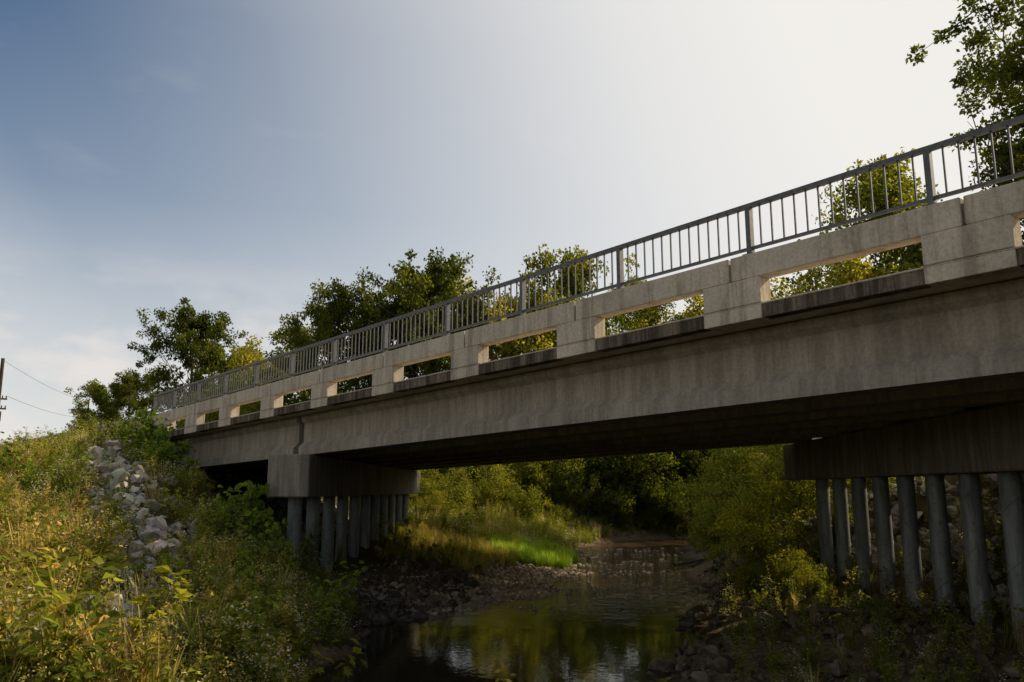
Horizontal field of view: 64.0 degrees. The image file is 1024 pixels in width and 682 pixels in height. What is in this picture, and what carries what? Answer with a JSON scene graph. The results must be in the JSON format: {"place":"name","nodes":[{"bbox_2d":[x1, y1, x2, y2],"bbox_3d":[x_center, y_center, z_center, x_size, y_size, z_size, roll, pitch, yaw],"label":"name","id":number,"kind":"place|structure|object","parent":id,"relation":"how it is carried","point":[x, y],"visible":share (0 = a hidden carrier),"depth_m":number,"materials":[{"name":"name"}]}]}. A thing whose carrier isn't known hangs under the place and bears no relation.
{"place":"outdoors","nodes":[
{"label":"outdoors","id":0,"kind":"place"},
{"bbox_2d":[296,539,719,681],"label":"creek water","id":1,"kind":"structure","parent":0,"point":[583,643],"depth_m":20.15,"materials":[{"name":"brown liquid"}]},
{"bbox_2d":[0,0,1023,443],"label":"sky","id":2,"kind":"structure","parent":0,"point":[233,157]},
{"bbox_2d":[1,437,1023,681],"bbox_3d":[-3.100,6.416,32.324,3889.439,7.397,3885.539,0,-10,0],"label":"ground","id":3,"kind":"structure","parent":0,"point":[393,573],"depth_m":21.08,"materials":[{"name":"soil"}]},
{"bbox_2d":[0,358,6,420],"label":"utility pole","id":4,"kind":"object","parent":3,"relation":"on","point":[2,371],"visible":1,"depth_m":50.34,"materials":[{"name":"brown wood"}]},
{"bbox_2d":[5,361,84,416],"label":"power lines","id":5,"kind":"object","parent":4,"relation":"attached to","point":[44,384],"visible":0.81,"depth_m":65.41,"materials":[{"name":"metal"}]},
{"bbox_2d":[0,485,21,517],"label":"bank shrub","id":6,"kind":"object","parent":3,"relation":"on","point":[2,495],"visible":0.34,"depth_m":19.65,"materials":[{"name":"green plant"}]},
{"bbox_2d":[1,418,139,447],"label":"roadside guardrail","id":7,"kind":"object","parent":3,"relation":"on","point":[99,428],"visible":0.09,"depth_m":37.63,"materials":[{"name":"metal"}]},
{"bbox_2d":[66,417,92,430],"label":"cottonwood tree","id":8,"kind":"object","parent":3,"relation":"on","point":[67,424],"visible":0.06,"depth_m":109.98,"materials":[{"name":"green plant"}]},
{"bbox_2d":[71,418,106,442],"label":"bank shrub","id":9,"kind":"object","parent":3,"relation":"on","point":[91,425],"visible":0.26,"depth_m":33.73,"materials":[{"name":"green plant"}]},
{"bbox_2d":[63,378,131,433],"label":"cottonwood tree","id":10,"kind":"object","parent":3,"relation":"on","point":[83,413],"visible":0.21,"depth_m":97.09,"materials":[{"name":"green plant"}]},
{"bbox_2d":[73,365,168,429],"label":"cottonwood tree","id":11,"kind":"object","parent":3,"relation":"on","point":[129,388],"visible":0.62,"depth_m":91.06,"materials":[{"name":"green plant"}]},
{"bbox_2d":[2,440,247,668],"bbox_3d":[-8.703,4.191,19.357,5.970,5.015,24.719,5,-11,-25],"label":"riprap","id":12,"kind":"object","parent":3,"relation":"on","point":[154,524],"visible":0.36,"depth_m":21.42,"materials":[{"name":"stone"}]},
{"bbox_2d":[110,407,168,461],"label":"sycamore sapling","id":13,"kind":"object","parent":3,"relation":"on","point":[151,427],"visible":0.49,"depth_m":28.00,"materials":[{"name":"green plant"}]},
{"bbox_2d":[143,423,196,475],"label":"sycamore sapling","id":14,"kind":"object","parent":3,"relation":"on","point":[164,453],"visible":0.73,"depth_m":26.90,"materials":[{"name":"green plant"}]},
{"bbox_2d":[127,297,248,429],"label":"cottonwood tree","id":15,"kind":"object","parent":3,"relation":"on","point":[185,328],"visible":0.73,"depth_m":85.07,"materials":[{"name":"green plant"}]},
{"bbox_2d":[160,466,215,502],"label":"bank shrub","id":16,"kind":"object","parent":3,"relation":"on","point":[199,484],"visible":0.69,"depth_m":25.07,"materials":[{"name":"green plant"}]},
{"bbox_2d":[168,457,209,497],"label":"sycamore sapling","id":17,"kind":"object","parent":3,"relation":"on","point":[190,462],"visible":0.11,"depth_m":26.50,"materials":[{"name":"green plant"}]},
{"bbox_2d":[163,366,258,428],"bbox_3d":[-20.098,5.237,56.352,8.278,6.717,5.883,-2,-10,10],"label":"riverside shrub","id":18,"kind":"object","parent":3,"relation":"on","point":[211,416],"visible":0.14,"depth_m":55.76,"materials":[{"name":"green plant"}]},
{"bbox_2d":[177,341,265,402],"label":"maple tree","id":19,"kind":"object","parent":3,"relation":"on","point":[223,360],"visible":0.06,"depth_m":84.14,"materials":[{"name":"green plant"}]},
{"bbox_2d":[176,335,287,428],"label":"maple tree","id":20,"kind":"object","parent":3,"relation":"on","point":[247,353],"visible":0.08,"depth_m":80.18,"materials":[{"name":"green plant"}]},
{"bbox_2d":[220,494,252,525],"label":"sycamore sapling","id":21,"kind":"object","parent":3,"relation":"on","point":[239,504],"visible":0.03,"depth_m":23.44,"materials":[{"name":"green plant"}]},
{"bbox_2d":[216,480,287,551],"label":"sycamore sapling","id":22,"kind":"object","parent":3,"relation":"on","point":[259,518],"visible":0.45,"depth_m":21.89,"materials":[{"name":"green plant"}]},
{"bbox_2d":[0,407,515,681],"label":"bank weeds","id":23,"kind":"object","parent":3,"relation":"on","point":[47,570],"visible":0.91,"depth_m":13.40,"materials":[{"name":"green plant"}]},
{"bbox_2d":[230,555,289,580],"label":"bank shrub","id":24,"kind":"object","parent":3,"relation":"on","point":[266,567],"visible":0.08,"depth_m":18.99,"materials":[{"name":"green plant"}]},
{"bbox_2d":[228,361,309,413],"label":"riverside shrub","id":25,"kind":"object","parent":3,"relation":"on","point":[298,399],"visible":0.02,"depth_m":59.69,"materials":[{"name":"green plant"}]},
{"bbox_2d":[258,610,286,638],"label":"bank shrub","id":26,"kind":"object","parent":3,"relation":"on","point":[276,626],"visible":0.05,"depth_m":15.69,"materials":[{"name":"green plant"}]},
{"bbox_2d":[203,472,348,550],"bbox_3d":[-10.711,6.804,37.200,6.968,4.544,20.480,0,-10,0],"label":"riprap","id":27,"kind":"object","parent":3,"relation":"on","point":[280,501],"visible":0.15,"depth_m":36.83,"materials":[{"name":"stone"}]},
{"bbox_2d":[259,537,303,589],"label":"sycamore sapling","id":28,"kind":"object","parent":3,"relation":"on","point":[286,543],"visible":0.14,"depth_m":19.90,"materials":[{"name":"green plant"}]},
{"bbox_2d":[244,321,348,410],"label":"maple tree","id":29,"kind":"object","parent":3,"relation":"on","point":[279,349],"visible":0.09,"depth_m":65.28,"materials":[{"name":"green plant"}]},
{"bbox_2d":[275,266,399,394],"bbox_3d":[-12.931,2.683,60.619,8.743,15.950,8.225,4,-11,-21],"label":"cottonwood tree","id":30,"kind":"object","parent":3,"relation":"on","point":[340,309],"visible":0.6,"depth_m":60.15,"materials":[{"name":"green plant"}]},
{"bbox_2d":[336,285,441,389],"bbox_3d":[-9.356,4.357,61.603,8.627,16.648,7.803,8,-13,-39],"label":"cottonwood tree","id":31,"kind":"object","parent":3,"relation":"on","point":[366,315],"visible":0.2,"depth_m":59.22,"materials":[{"name":"green plant"}]},
{"bbox_2d":[332,555,483,649],"bbox_3d":[-3.644,7.368,25.099,4.560,1.902,14.431,-2,-11,12],"label":"riprap","id":32,"kind":"object","parent":3,"relation":"on","point":[399,606],"visible":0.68,"depth_m":24.62,"materials":[{"name":"grey stone"}]},
{"bbox_2d":[408,469,443,507],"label":"riverside shrub","id":33,"kind":"object","parent":3,"relation":"on","point":[423,477],"visible":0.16,"depth_m":51.70,"materials":[{"name":"green plant"}]},
{"bbox_2d":[409,482,450,515],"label":"riverside shrub","id":34,"kind":"object","parent":3,"relation":"on","point":[430,502],"visible":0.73,"depth_m":45.89,"materials":[{"name":"green plant"}]},
{"bbox_2d":[363,246,500,476],"bbox_3d":[-6.351,2.266,60.521,10.390,20.149,11.045,5,-11,-24],"label":"cottonwood tree","id":35,"kind":"object","parent":3,"relation":"on","point":[436,283],"visible":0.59,"depth_m":59.78,"materials":[{"name":"green plant"}]},
{"bbox_2d":[408,468,467,501],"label":"riverside shrub","id":36,"kind":"object","parent":3,"relation":"on","point":[426,471],"visible":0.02,"depth_m":57.12,"materials":[{"name":"green plant"}]},
{"bbox_2d":[415,472,476,515],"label":"riverside shrub","id":37,"kind":"object","parent":3,"relation":"on","point":[451,491],"visible":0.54,"depth_m":48.35,"materials":[{"name":"green plant"}]},
{"bbox_2d":[319,543,588,614],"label":"gravel","id":38,"kind":"structure","parent":3,"relation":"on","point":[525,581],"depth_m":27.83,"materials":[{"name":"grey gravel"}]},
{"bbox_2d":[424,464,508,505],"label":"riverside shrub","id":39,"kind":"object","parent":3,"relation":"on","point":[472,470],"visible":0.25,"depth_m":55.59,"materials":[{"name":"green plant"}]},
{"bbox_2d":[467,506,486,526],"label":"riverside shrub","id":40,"kind":"object","parent":3,"relation":"on","point":[480,519],"visible":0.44,"depth_m":46.12,"materials":[{"name":"green plant"}]},
{"bbox_2d":[374,509,580,574],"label":"creekside grass","id":41,"kind":"structure","parent":3,"relation":"on","point":[511,552],"depth_m":35.65,"materials":[{"name":"green plant"}]},
{"bbox_2d":[404,274,559,490],"bbox_3d":[-3.239,3.598,62.505,13.948,18.365,14.111,-5,-11,24],"label":"maple tree","id":42,"kind":"object","parent":3,"relation":"on","point":[518,344],"visible":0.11,"depth_m":61.67,"materials":[{"name":"green plant"}]},
{"bbox_2d":[449,464,520,512],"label":"riverside shrub","id":43,"kind":"object","parent":3,"relation":"on","point":[492,491],"visible":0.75,"depth_m":51.62,"materials":[{"name":"green plant"}]},
{"bbox_2d":[491,482,553,522],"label":"riverside shrub","id":44,"kind":"object","parent":3,"relation":"on","point":[530,503],"visible":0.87,"depth_m":50.53,"materials":[{"name":"green plant"}]},
{"bbox_2d":[477,269,574,489],"bbox_3d":[0.750,3.725,65.849,11.691,19.241,11.827,5,-11,-25],"label":"maple tree","id":45,"kind":"object","parent":3,"relation":"on","point":[531,296],"visible":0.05,"depth_m":63.92,"materials":[{"name":"green plant"}]},
{"bbox_2d":[487,460,582,506],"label":"riverside shrub","id":46,"kind":"object","parent":3,"relation":"on","point":[532,473],"visible":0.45,"depth_m":56.54,"materials":[{"name":"green plant"}]},
{"bbox_2d":[495,459,583,505],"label":"riverside shrub","id":47,"kind":"object","parent":3,"relation":"on","point":[540,480],"visible":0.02,"depth_m":61.49,"materials":[{"name":"green plant"}]},
{"bbox_2d":[528,516,558,536],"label":"riverside shrub","id":48,"kind":"object","parent":3,"relation":"on","point":[547,523],"visible":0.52,"depth_m":48.09,"materials":[{"name":"green plant"}]},
{"bbox_2d":[545,505,576,524],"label":"riverside shrub","id":49,"kind":"object","parent":3,"relation":"on","point":[558,510],"visible":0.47,"depth_m":53.69,"materials":[{"name":"green plant"}]},
{"bbox_2d":[545,458,595,502],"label":"riverside shrub","id":50,"kind":"object","parent":3,"relation":"on","point":[557,477],"visible":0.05,"depth_m":64.46,"materials":[{"name":"green plant"}]},
{"bbox_2d":[508,243,639,355],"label":"cottonwood tree","id":51,"kind":"object","parent":3,"relation":"on","point":[548,258],"visible":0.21,"depth_m":66.00,"materials":[{"name":"green plant"}]},
{"bbox_2d":[539,458,611,515],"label":"riverside shrub","id":52,"kind":"object","parent":3,"relation":"on","point":[566,495],"visible":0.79,"depth_m":56.89,"materials":[{"name":"green plant"}]},
{"bbox_2d":[134,114,1023,639],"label":"highway bridge","id":53,"kind":"structure","parent":3,"relation":"on","point":[904,378],"depth_m":15.83,"materials":[{"name":"concrete"}]},
{"bbox_2d":[469,547,709,610],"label":"gravel","id":54,"kind":"structure","parent":3,"relation":"on","point":[598,587],"depth_m":34.31,"materials":[{"name":"gravel"}]},
{"bbox_2d":[552,454,651,521],"bbox_3d":[6.246,9.797,59.164,7.290,6.751,6.448,1,-10,-7],"label":"riverside shrub","id":55,"kind":"object","parent":3,"relation":"on","point":[605,471],"visible":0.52,"depth_m":57.79,"materials":[{"name":"green plant"}]},
{"bbox_2d":[583,470,646,529],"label":"riverside shrub","id":56,"kind":"object","parent":3,"relation":"on","point":[617,509],"visible":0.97,"depth_m":56.84,"materials":[{"name":"green plant"}]},
{"bbox_2d":[587,452,678,512],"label":"riverside shrub","id":57,"kind":"object","parent":3,"relation":"on","point":[635,459],"visible":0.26,"depth_m":58.26,"materials":[{"name":"green plant"}]},
{"bbox_2d":[245,473,1023,681],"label":"floodplain weeds","id":58,"kind":"object","parent":3,"relation":"on","point":[525,527],"visible":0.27,"depth_m":17.92,"materials":[{"name":"green plant"}]},
{"bbox_2d":[608,275,689,332],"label":"maple tree","id":59,"kind":"object","parent":3,"relation":"on","point":[626,319],"visible":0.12,"depth_m":76.40,"materials":[{"name":"green plant"}]},
{"bbox_2d":[628,472,675,532],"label":"riverside shrub","id":60,"kind":"object","parent":3,"relation":"on","point":[655,500],"visible":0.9,"depth_m":57.77,"materials":[{"name":"green plant"}]},
{"bbox_2d":[618,295,703,330],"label":"maple tree","id":61,"kind":"object","parent":3,"relation":"on","point":[693,312],"visible":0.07,"depth_m":76.48,"materials":[{"name":"green plant"}]},
{"bbox_2d":[651,467,696,535],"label":"riverside shrub","id":62,"kind":"object","parent":3,"relation":"on","point":[678,520],"visible":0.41,"depth_m":58.68,"materials":[{"name":"green plant"}]},
{"bbox_2d":[646,449,721,488],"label":"riverside shrub","id":63,"kind":"object","parent":3,"relation":"on","point":[684,469],"visible":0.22,"depth_m":61.43,"materials":[{"name":"green plant"}]},
{"bbox_2d":[668,470,726,537],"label":"riverside shrub","id":64,"kind":"object","parent":3,"relation":"on","point":[678,501],"visible":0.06,"depth_m":51.85,"materials":[{"name":"green plant"}]},
{"bbox_2d":[684,513,715,550],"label":"riverside shrub","id":65,"kind":"object","parent":3,"relation":"on","point":[694,532],"visible":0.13,"depth_m":44.34,"materials":[{"name":"green plant"}]},
{"bbox_2d":[671,457,732,535],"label":"riverside shrub","id":66,"kind":"object","parent":3,"relation":"on","point":[686,511],"visible":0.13,"depth_m":47.53,"materials":[{"name":"green plant"}]},
{"bbox_2d":[677,450,728,482],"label":"riverside shrub","id":67,"kind":"object","parent":3,"relation":"on","point":[694,454],"visible":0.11,"depth_m":61.18,"materials":[{"name":"green plant"}]},
{"bbox_2d":[685,464,721,517],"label":"riverside shrub","id":68,"kind":"object","parent":3,"relation":"on","point":[702,481],"visible":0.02,"depth_m":60.63,"materials":[{"name":"green plant"}]},
{"bbox_2d":[686,491,746,554],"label":"riverside shrub","id":69,"kind":"object","parent":3,"relation":"on","point":[717,537],"visible":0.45,"depth_m":39.12,"materials":[{"name":"green plant"}]},
{"bbox_2d":[667,446,779,500],"bbox_3d":[14.346,8.972,50.346,5.883,6.717,8.278,9,-14,-41],"label":"riverside shrub","id":70,"kind":"object","parent":3,"relation":"on","point":[706,474],"visible":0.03,"depth_m":51.08,"materials":[{"name":"green plant"}]},
{"bbox_2d":[677,446,779,531],"bbox_3d":[12.848,7.936,42.901,7.902,6.412,5.615,-3,-11,17],"label":"riverside shrub","id":71,"kind":"object","parent":3,"relation":"on","point":[725,476],"visible":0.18,"depth_m":43.14,"materials":[{"name":"green plant"}]},
{"bbox_2d":[718,445,782,478],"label":"riverside shrub","id":72,"kind":"object","parent":3,"relation":"on","point":[762,447],"depth_m":48.46,"materials":[{"name":"green plant"}]},
{"bbox_2d":[714,460,790,528],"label":"riverside shrub","id":73,"kind":"object","parent":3,"relation":"on","point":[744,498],"visible":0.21,"depth_m":34.81,"materials":[{"name":"green plant"}]},
{"bbox_2d":[729,558,777,591],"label":"riverside shrub","id":74,"kind":"object","parent":3,"relation":"on","point":[753,576],"visible":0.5,"depth_m":25.43,"materials":[{"name":"green plant"}]},
{"bbox_2d":[731,502,779,545],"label":"riverside shrub","id":75,"kind":"object","parent":3,"relation":"on","point":[754,519],"visible":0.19,"depth_m":31.60,"materials":[{"name":"green plant"}]},
{"bbox_2d":[715,477,819,581],"bbox_3d":[9.014,6.589,28.241,3.748,3.768,3.524,-1,-10,6],"label":"riverside shrub","id":76,"kind":"object","parent":3,"relation":"on","point":[761,550],"visible":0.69,"depth_m":27.91,"materials":[{"name":"green plant"}]},
{"bbox_2d":[716,444,850,515],"bbox_3d":[13.342,6.650,36.600,5.080,5.801,7.149,8,-13,-37],"label":"riverside shrub","id":77,"kind":"object","parent":3,"relation":"on","point":[778,457],"visible":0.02,"depth_m":37.58,"materials":[{"name":"green plant"}]},
{"bbox_2d":[756,543,820,585],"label":"riverside shrub","id":78,"kind":"object","parent":3,"relation":"on","point":[777,566],"visible":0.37,"depth_m":24.18,"materials":[{"name":"green plant"}]},
{"bbox_2d":[736,443,850,525],"bbox_3d":[11.299,4.764,30.992,4.404,4.709,4.685,4,-11,-19],"label":"riverside shrub","id":79,"kind":"object","parent":3,"relation":"on","point":[804,491],"visible":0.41,"depth_m":31.09,"materials":[{"name":"green plant"}]},
{"bbox_2d":[674,557,912,619],"bbox_3d":[7.715,7.922,27.296,4.156,0.957,21.494,0,-10,0],"label":"driftwood","id":80,"kind":"object","parent":3,"relation":"on","point":[827,609],"visible":0.59,"depth_m":18.68,"materials":[{"name":"brown wood"}]},
{"bbox_2d":[738,447,850,517],"bbox_3d":[11.664,5.505,33.550,4.685,4.709,4.404,-9,-14,42],"label":"riverside shrub","id":81,"kind":"object","parent":3,"relation":"on","point":[766,458],"visible":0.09,"depth_m":33.80,"materials":[{"name":"green plant"}]},
{"bbox_2d":[770,273,822,298],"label":"maple tree","id":82,"kind":"object","parent":3,"relation":"on","point":[780,287],"visible":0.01,"depth_m":73.04,"materials":[{"name":"green plant"}]},
{"bbox_2d":[776,549,825,595],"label":"riverside shrub","id":83,"kind":"object","parent":3,"relation":"on","point":[798,576],"visible":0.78,"depth_m":22.75,"materials":[{"name":"green plant"}]},
{"bbox_2d":[801,495,853,543],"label":"riverside shrub","id":84,"kind":"object","parent":3,"relation":"on","point":[850,510],"visible":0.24,"depth_m":26.33,"materials":[{"name":"green plant"}]},
{"bbox_2d":[813,583,852,606],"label":"riverside shrub","id":85,"kind":"object","parent":3,"relation":"on","point":[839,593],"visible":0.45,"depth_m":20.44,"materials":[{"name":"green plant"}]},
{"bbox_2d":[647,527,1023,681],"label":"riprap","id":86,"kind":"object","parent":3,"relation":"on","point":[722,664],"visible":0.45,"depth_m":15.94,"materials":[{"name":"grey stone"}]},
{"bbox_2d":[771,255,910,299],"bbox_3d":[21.599,2.331,49.684,13.381,17.416,13.228,-10,-14,43],"label":"maple tree","id":87,"kind":"object","parent":3,"relation":"on","point":[850,271],"visible":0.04,"depth_m":49.84,"materials":[{"name":"green plant"}]},
{"bbox_2d":[780,147,942,293],"bbox_3d":[24.720,-0.782,52.839,13.050,24.670,12.162,-6,-12,32],"label":"locust tree","id":88,"kind":"object","parent":3,"relation":"on","point":[907,188],"visible":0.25,"depth_m":53.47,"materials":[{"name":"green plant"}]},
{"bbox_2d":[831,477,894,491],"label":"riverside shrub","id":89,"kind":"object","parent":3,"relation":"on","point":[869,481],"visible":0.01,"depth_m":28.27,"materials":[{"name":"green plant"}]},
{"bbox_2d":[780,473,1023,614],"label":"riprap","id":90,"kind":"object","parent":3,"relation":"on","point":[958,544],"visible":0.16,"depth_m":22.82,"materials":[{"name":"stone"}]},
{"bbox_2d":[836,182,1012,283],"bbox_3d":[26.988,1.020,53.023,14.420,21.231,13.987,-4,-11,19],"label":"maple tree","id":91,"kind":"object","parent":3,"relation":"on","point":[889,259],"visible":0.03,"depth_m":53.88,"materials":[{"name":"green plant"}]},
{"bbox_2d":[905,0,1023,244],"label":"sycamore tree","id":92,"kind":"object","parent":3,"relation":"on","point":[1007,72],"visible":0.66,"depth_m":47.30,"materials":[{"name":"green plant"}]}
]}

